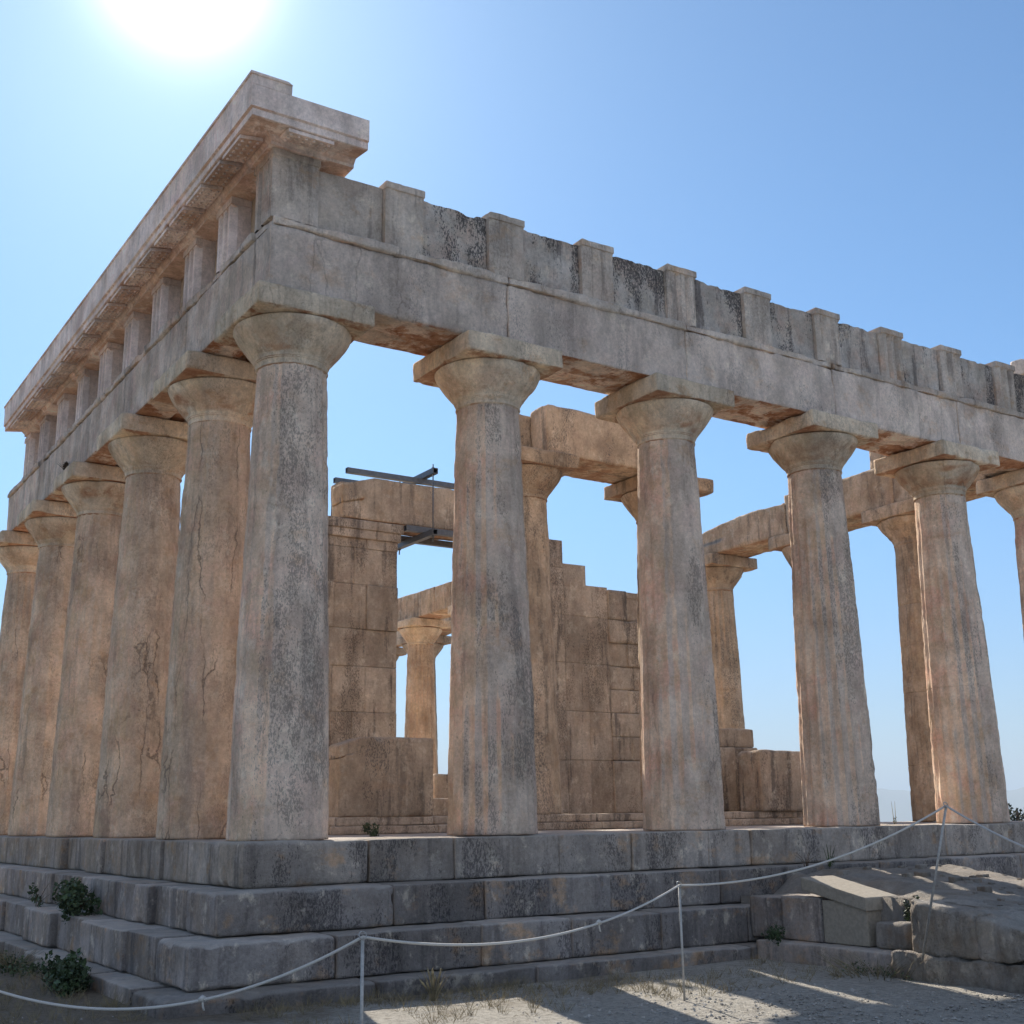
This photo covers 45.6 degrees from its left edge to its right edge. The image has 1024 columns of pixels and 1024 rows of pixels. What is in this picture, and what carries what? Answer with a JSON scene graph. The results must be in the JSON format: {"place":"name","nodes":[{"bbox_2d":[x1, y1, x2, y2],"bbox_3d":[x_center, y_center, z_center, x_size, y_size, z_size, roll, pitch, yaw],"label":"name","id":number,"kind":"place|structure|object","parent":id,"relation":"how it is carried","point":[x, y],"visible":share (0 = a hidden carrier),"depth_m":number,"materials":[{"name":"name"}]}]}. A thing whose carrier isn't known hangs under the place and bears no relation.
{"place":"outdoors","nodes":[
{"label":"outdoors","id":0,"kind":"place"},
{"bbox_2d":[396,647,406,660],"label":"stone column","id":1,"kind":"structure","parent":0,"point":[400,651],"depth_m":37.81,"materials":[{"name":"stone"}]},
{"bbox_2d":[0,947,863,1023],"bbox_3d":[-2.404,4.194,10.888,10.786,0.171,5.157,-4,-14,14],"label":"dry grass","id":2,"kind":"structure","parent":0,"point":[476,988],"depth_m":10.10,"materials":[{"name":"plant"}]},
{"bbox_2d":[0,954,1023,1023],"bbox_3d":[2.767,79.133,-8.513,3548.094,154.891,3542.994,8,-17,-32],"label":"ground","id":3,"kind":"structure","parent":0,"point":[374,1013],"depth_m":9.65,"materials":[{"name":"grey gravel"}]},
{"bbox_2d":[0,948,46,976],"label":"dry weed","id":4,"kind":"object","parent":3,"relation":"on","point":[13,969],"visible":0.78,"depth_m":12.29,"materials":[{"name":"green plant"}]},
{"bbox_2d":[35,947,93,996],"bbox_3d":[-3.970,4.125,10.818,0.554,0.518,0.956,2,-14,-11],"label":"caper bush","id":5,"kind":"object","parent":3,"relation":"on","point":[68,975],"visible":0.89,"depth_m":10.64,"materials":[{"name":"green plant"}]},
{"bbox_2d":[358,931,366,1023],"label":"fence post","id":6,"kind":"object","parent":3,"relation":"on","point":[362,983],"visible":1,"depth_m":7.08,"materials":[{"name":"grey metal"}]},
{"bbox_2d":[0,936,362,1010],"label":"rope","id":7,"kind":"object","parent":6,"relation":"attached to","point":[202,999],"visible":1,"depth_m":7.26,"materials":[{"name":"white fabric"}]},
{"bbox_2d":[363,884,679,945],"bbox_3d":[0.256,2.864,8.581,0.037,0.278,3.738,-11,-17,35],"label":"rope","id":8,"kind":"object","parent":6,"relation":"attached to","point":[599,922],"visible":1,"depth_m":8.25,"materials":[{"name":"white fabric"}]},
{"bbox_2d":[417,967,447,1000],"bbox_3d":[-0.635,3.898,10.037,0.272,0.287,0.339,8,-17,-32],"label":"grass tuft","id":9,"kind":"object","parent":3,"relation":"on","point":[432,978],"visible":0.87,"depth_m":10.00,"materials":[{"name":"plant"}]},
{"bbox_2d":[0,821,1023,1019],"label":"stepped base","id":10,"kind":"object","parent":3,"relation":"on","point":[180,920],"visible":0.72,"depth_m":11.71,"materials":[{"name":"stone"}]},
{"bbox_2d":[0,530,38,834],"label":"stone column","id":11,"kind":"structure","parent":10,"relation":"on","point":[19,553],"depth_m":21.96,"materials":[{"name":"stone"}]},
{"bbox_2d":[27,882,49,907],"bbox_3d":[-5.643,4.582,14.472,0.240,0.361,0.373,-1,-14,-1],"label":"leafy sprig","id":12,"kind":"object","parent":10,"relation":"on","point":[36,898],"visible":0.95,"depth_m":14.45,"materials":[{"name":"green plant"}]},
{"bbox_2d":[8,499,76,835],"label":"stone column","id":13,"kind":"structure","parent":10,"relation":"on","point":[50,526],"depth_m":19.74,"materials":[{"name":"stone"}]},
{"bbox_2d":[52,877,102,923],"bbox_3d":[-4.706,4.197,13.117,0.492,0.506,0.957,8,-17,-32],"label":"caper bush","id":14,"kind":"object","parent":10,"relation":"on","point":[71,897],"visible":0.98,"depth_m":12.96,"materials":[{"name":"green plant"}]},
{"bbox_2d":[46,461,125,836],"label":"stone column","id":15,"kind":"structure","parent":10,"relation":"on","point":[93,493],"depth_m":17.69,"materials":[{"name":"stone"}]},
{"bbox_2d":[93,412,187,837],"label":"stone column","id":16,"kind":"structure","parent":10,"relation":"on","point":[148,454],"depth_m":15.63,"materials":[{"name":"stone"}]},
{"bbox_2d":[7,232,255,532],"bbox_3d":[-5.660,-1.197,17.861,0.981,0.851,12.260,8,-17,-32],"label":"architrave","id":17,"kind":"object","parent":16,"relation":"on","point":[190,325],"visible":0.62,"depth_m":15.69,"materials":[{"name":"stone"}]},
{"bbox_2d":[57,461,68,470],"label":"hanging weed","id":18,"kind":"object","parent":17,"relation":"attached to","point":[65,464],"visible":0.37,"depth_m":18.67,"materials":[{"name":"green plant"}]},
{"bbox_2d":[23,147,320,476],"bbox_3d":[-5.349,-2.127,17.335,0.645,0.776,11.624,8,-17,-32],"label":"frieze","id":19,"kind":"object","parent":17,"relation":"on","point":[287,184],"visible":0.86,"depth_m":14.48,"materials":[{"name":"stone"}]},
{"bbox_2d":[4,70,369,436],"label":"cornice","id":20,"kind":"structure","parent":19,"relation":"on","point":[258,118],"depth_m":14.03,"materials":[{"name":"stone"}]},
{"bbox_2d":[153,350,256,839],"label":"stone column","id":21,"kind":"structure","parent":10,"relation":"on","point":[211,397],"depth_m":13.55,"materials":[{"name":"stone"}]},
{"bbox_2d":[214,280,374,840],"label":"stone column","id":22,"kind":"structure","parent":10,"relation":"on","point":[293,344],"depth_m":11.82,"materials":[{"name":"stone"}]},
{"bbox_2d":[362,822,378,836],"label":"green herb","id":23,"kind":"object","parent":10,"relation":"on","point":[371,833],"visible":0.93,"depth_m":13.31,"materials":[{"name":"green plant"}]},
{"bbox_2d":[396,635,451,773],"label":"stone column","id":24,"kind":"structure","parent":10,"relation":"on","point":[441,642],"depth_m":35.49,"materials":[{"name":"stone"}]},
{"bbox_2d":[396,617,450,637],"bbox_3d":[-3.389,3.583,37.081,0.946,0.852,7.809,8,-17,-32],"label":"architrave","id":25,"kind":"object","parent":24,"relation":"on","point":[445,632],"visible":0.02,"depth_m":35.11,"materials":[{"name":"stone"}]},
{"bbox_2d":[413,330,562,835],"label":"stone column","id":26,"kind":"structure","parent":10,"relation":"on","point":[486,383],"depth_m":13.09,"materials":[{"name":"stone"}]},
{"bbox_2d":[328,811,803,834],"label":"platform","id":27,"kind":"structure","parent":10,"relation":"on","point":[387,825],"depth_m":16.60,"materials":[{"name":"stone"}]},
{"bbox_2d":[328,737,433,816],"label":"orthostate slab","id":28,"kind":"structure","parent":27,"relation":"on","point":[380,776],"depth_m":15.31,"materials":[{"name":"stone"}]},
{"bbox_2d":[328,516,403,745],"bbox_3d":[-3.232,2.517,20.032,2.826,4.895,0.807,8,-17,-32],"label":"doorway pier","id":29,"kind":"structure","parent":28,"relation":"on","point":[362,595],"depth_m":20.27,"materials":[{"name":"stone"}]},
{"bbox_2d":[331,478,453,540],"bbox_3d":[-1.440,0.028,21.886,3.914,0.780,0.851,8,-17,-32],"label":"door lintel","id":30,"kind":"structure","parent":29,"relation":"on","point":[386,501],"depth_m":21.05,"materials":[{"name":"stone"}]},
{"bbox_2d":[333,464,453,554],"bbox_3d":[-1.375,0.021,21.816,3.770,1.380,1.480,8,-17,-32],"label":"steel brace","id":31,"kind":"object","parent":30,"relation":"attached to","point":[424,535],"visible":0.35,"depth_m":21.28,"materials":[{"name":"grey metal"}]},
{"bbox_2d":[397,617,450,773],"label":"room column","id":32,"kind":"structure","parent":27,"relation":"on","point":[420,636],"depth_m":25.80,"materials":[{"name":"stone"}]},
{"bbox_2d":[398,581,451,620],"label":"room beam","id":33,"kind":"structure","parent":32,"relation":"on","point":[433,602],"depth_m":25.61,"materials":[{"name":"stone"}]},
{"bbox_2d":[432,798,447,815],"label":"threshold block","id":34,"kind":"structure","parent":27,"relation":"on","point":[440,806],"depth_m":20.40,"materials":[{"name":"stone"}]},
{"bbox_2d":[433,774,447,797],"bbox_3d":[-1.059,5.060,21.751,0.964,0.752,0.413,8,-17,-32],"label":"loose block","id":35,"kind":"object","parent":34,"relation":"on","point":[440,785],"depth_m":21.44,"materials":[{"name":"stone"}]},
{"bbox_2d":[521,445,579,814],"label":"porch column","id":36,"kind":"structure","parent":27,"relation":"on","point":[544,472],"depth_m":17.30,"materials":[{"name":"stone"}]},
{"bbox_2d":[519,404,637,483],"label":"porch beam","id":37,"kind":"structure","parent":36,"relation":"on","point":[606,451],"depth_m":18.36,"materials":[{"name":"stone"}]},
{"bbox_2d":[549,539,640,813],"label":"cross wall","id":38,"kind":"structure","parent":27,"relation":"on","point":[597,665],"depth_m":22.62,"materials":[{"name":"stone"}]},
{"bbox_2d":[604,476,713,812],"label":"porch column","id":39,"kind":"structure","parent":27,"relation":"on","point":[625,492],"depth_m":19.22,"materials":[{"name":"stone"}]},
{"bbox_2d":[720,747,756,811],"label":"wall stub block","id":40,"kind":"structure","parent":27,"relation":"on","point":[730,775],"depth_m":19.87,"materials":[{"name":"stone"}]},
{"bbox_2d":[719,728,753,747],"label":"wall stub block","id":41,"kind":"structure","parent":40,"relation":"on","point":[737,738],"depth_m":20.26,"materials":[{"name":"stone"}]},
{"bbox_2d":[738,749,802,811],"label":"orthostate slab","id":42,"kind":"structure","parent":27,"relation":"on","point":[769,780],"depth_m":18.89,"materials":[{"name":"stone"}]},
{"bbox_2d":[595,372,734,830],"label":"stone column","id":43,"kind":"structure","parent":10,"relation":"on","point":[662,420],"depth_m":14.50,"materials":[{"name":"stone"}]},
{"bbox_2d":[250,215,1023,476],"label":"architrave","id":44,"kind":"object","parent":43,"relation":"on","point":[423,305],"visible":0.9,"depth_m":14.61,"materials":[{"name":"stone"}]},
{"bbox_2d":[318,171,1023,412],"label":"frieze","id":45,"kind":"object","parent":44,"relation":"on","point":[400,216],"visible":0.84,"depth_m":15.11,"materials":[{"name":"stone"}]},
{"bbox_2d":[1010,359,1023,374],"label":"cornice fragment","id":46,"kind":"object","parent":45,"relation":"on","point":[1019,365],"visible":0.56,"depth_m":19.55,"materials":[{"name":"stone"}]},
{"bbox_2d":[704,553,756,811],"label":"stone column","id":47,"kind":"structure","parent":10,"relation":"on","point":[724,572],"depth_m":24.89,"materials":[{"name":"stone"}]},
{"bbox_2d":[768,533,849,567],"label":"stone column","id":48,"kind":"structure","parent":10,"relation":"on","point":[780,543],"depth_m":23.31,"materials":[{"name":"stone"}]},
{"bbox_2d":[746,409,879,826],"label":"stone column","id":49,"kind":"structure","parent":10,"relation":"on","point":[810,451],"depth_m":15.92,"materials":[{"name":"stone"}]},
{"bbox_2d":[861,498,935,821],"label":"stone column","id":50,"kind":"structure","parent":10,"relation":"on","point":[895,523],"depth_m":20.64,"materials":[{"name":"stone"}]},
{"bbox_2d":[702,468,990,557],"bbox_3d":[5.963,-0.041,23.149,0.980,0.858,7.666,8,-17,-32],"label":"architrave","id":51,"kind":"object","parent":50,"relation":"on","point":[748,535],"visible":0.31,"depth_m":23.47,"materials":[{"name":"stone"}]},
{"bbox_2d":[869,451,885,469],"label":"frieze backing block","id":52,"kind":"structure","parent":51,"relation":"on","point":[873,456],"depth_m":22.00,"materials":[{"name":"stone"}]},
{"bbox_2d":[873,439,1009,822],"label":"stone column","id":53,"kind":"structure","parent":10,"relation":"on","point":[936,479],"depth_m":17.33,"materials":[{"name":"stone"}]},
{"bbox_2d":[976,468,1023,637],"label":"stone column","id":54,"kind":"structure","parent":10,"relation":"on","point":[1005,491],"depth_m":19.25,"materials":[{"name":"stone"}]},
{"bbox_2d":[676,881,685,1000],"bbox_3d":[1.387,3.517,9.952,0.055,0.964,0.027,8,-17,-32],"label":"fence post","id":55,"kind":"object","parent":3,"relation":"on","point":[681,938],"visible":0.92,"depth_m":9.95,"materials":[{"name":"grey metal"}]},
{"bbox_2d":[679,806,944,885],"bbox_3d":[2.517,2.776,10.153,2.281,0.621,0.017,-1,-14,-1],"label":"rope","id":56,"kind":"object","parent":55,"relation":"attached to","point":[849,853],"visible":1,"depth_m":10.11,"materials":[{"name":"white fabric"}]},
{"bbox_2d":[811,951,928,980],"bbox_3d":[3.330,4.123,11.053,1.113,0.259,1.088,8,-17,-32],"label":"dry weed","id":57,"kind":"object","parent":3,"relation":"on","point":[866,969],"visible":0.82,"depth_m":11.01,"materials":[{"name":"brown plant"}]},
{"bbox_2d":[741,864,1023,993],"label":"stone ramp","id":58,"kind":"structure","parent":3,"relation":"on","point":[975,936],"depth_m":11.45,"materials":[{"name":"stone"}]},
{"bbox_2d":[761,923,784,945],"bbox_3d":[2.650,4.251,12.290,0.186,0.223,0.316,8,-17,-32],"label":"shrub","id":59,"kind":"object","parent":58,"relation":"on","point":[773,934],"visible":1,"depth_m":12.22,"materials":[{"name":"green plant"}]},
{"bbox_2d":[795,847,815,865],"bbox_3d":[3.316,3.896,13.777,0.256,0.246,0.328,-11,-17,36],"label":"dry weed","id":60,"kind":"object","parent":58,"relation":"on","point":[807,864],"visible":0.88,"depth_m":13.76,"materials":[{"name":"plant"}]},
{"bbox_2d":[823,844,835,868],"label":"tall herb","id":61,"kind":"object","parent":58,"relation":"on","point":[830,863],"visible":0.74,"depth_m":14.00,"materials":[{"name":"green plant"}]},
{"bbox_2d":[801,875,897,946],"bbox_3d":[3.335,3.922,12.011,0.472,0.611,0.822,8,-17,-32],"label":"stone block","id":62,"kind":"object","parent":58,"relation":"on","point":[851,913],"visible":0.9,"depth_m":11.81,"materials":[{"name":"grey stone"}]},
{"bbox_2d":[876,920,912,950],"bbox_3d":[3.659,3.960,11.403,0.346,0.262,0.413,8,-17,-32],"label":"stone block","id":63,"kind":"object","parent":58,"relation":"on","point":[894,934],"visible":0.66,"depth_m":11.29,"materials":[{"name":"stone"}]},
{"bbox_2d":[903,896,919,920],"bbox_3d":[3.772,3.722,11.403,0.209,0.246,0.246,8,-17,-32],"label":"green herb","id":64,"kind":"object","parent":63,"relation":"on","point":[907,918],"visible":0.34,"depth_m":11.41,"materials":[{"name":"green plant"}]},
{"bbox_2d":[921,802,947,959],"bbox_3d":[3.615,3.165,10.415,0.051,1.333,0.706,1,-14,-7],"label":"fence post","id":65,"kind":"object","parent":58,"relation":"on","point":[934,880],"visible":1,"depth_m":10.39,"materials":[{"name":"grey metal"}]},
{"bbox_2d":[945,805,1023,847],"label":"rope","id":66,"kind":"object","parent":65,"relation":"attached to","point":[987,829],"visible":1,"depth_m":9.25,"materials":[{"name":"white fabric"}]},
{"bbox_2d":[1008,803,1023,820],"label":"pine tree","id":67,"kind":"object","parent":3,"relation":"on","point":[1016,814],"visible":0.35,"depth_m":34.95,"materials":[{"name":"green plant"}]},
{"bbox_2d":[0,0,1023,790],"label":"sky","id":68,"kind":"structure","parent":0,"point":[859,161],"materials":[{"name":"blue"}]},
{"bbox_2d":[877,787,1023,821],"bbox_3d":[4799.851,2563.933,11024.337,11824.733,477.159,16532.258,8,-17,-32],"label":"mountains","id":69,"kind":"structure","parent":0,"point":[900,801],"depth_m":12551.55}
]}

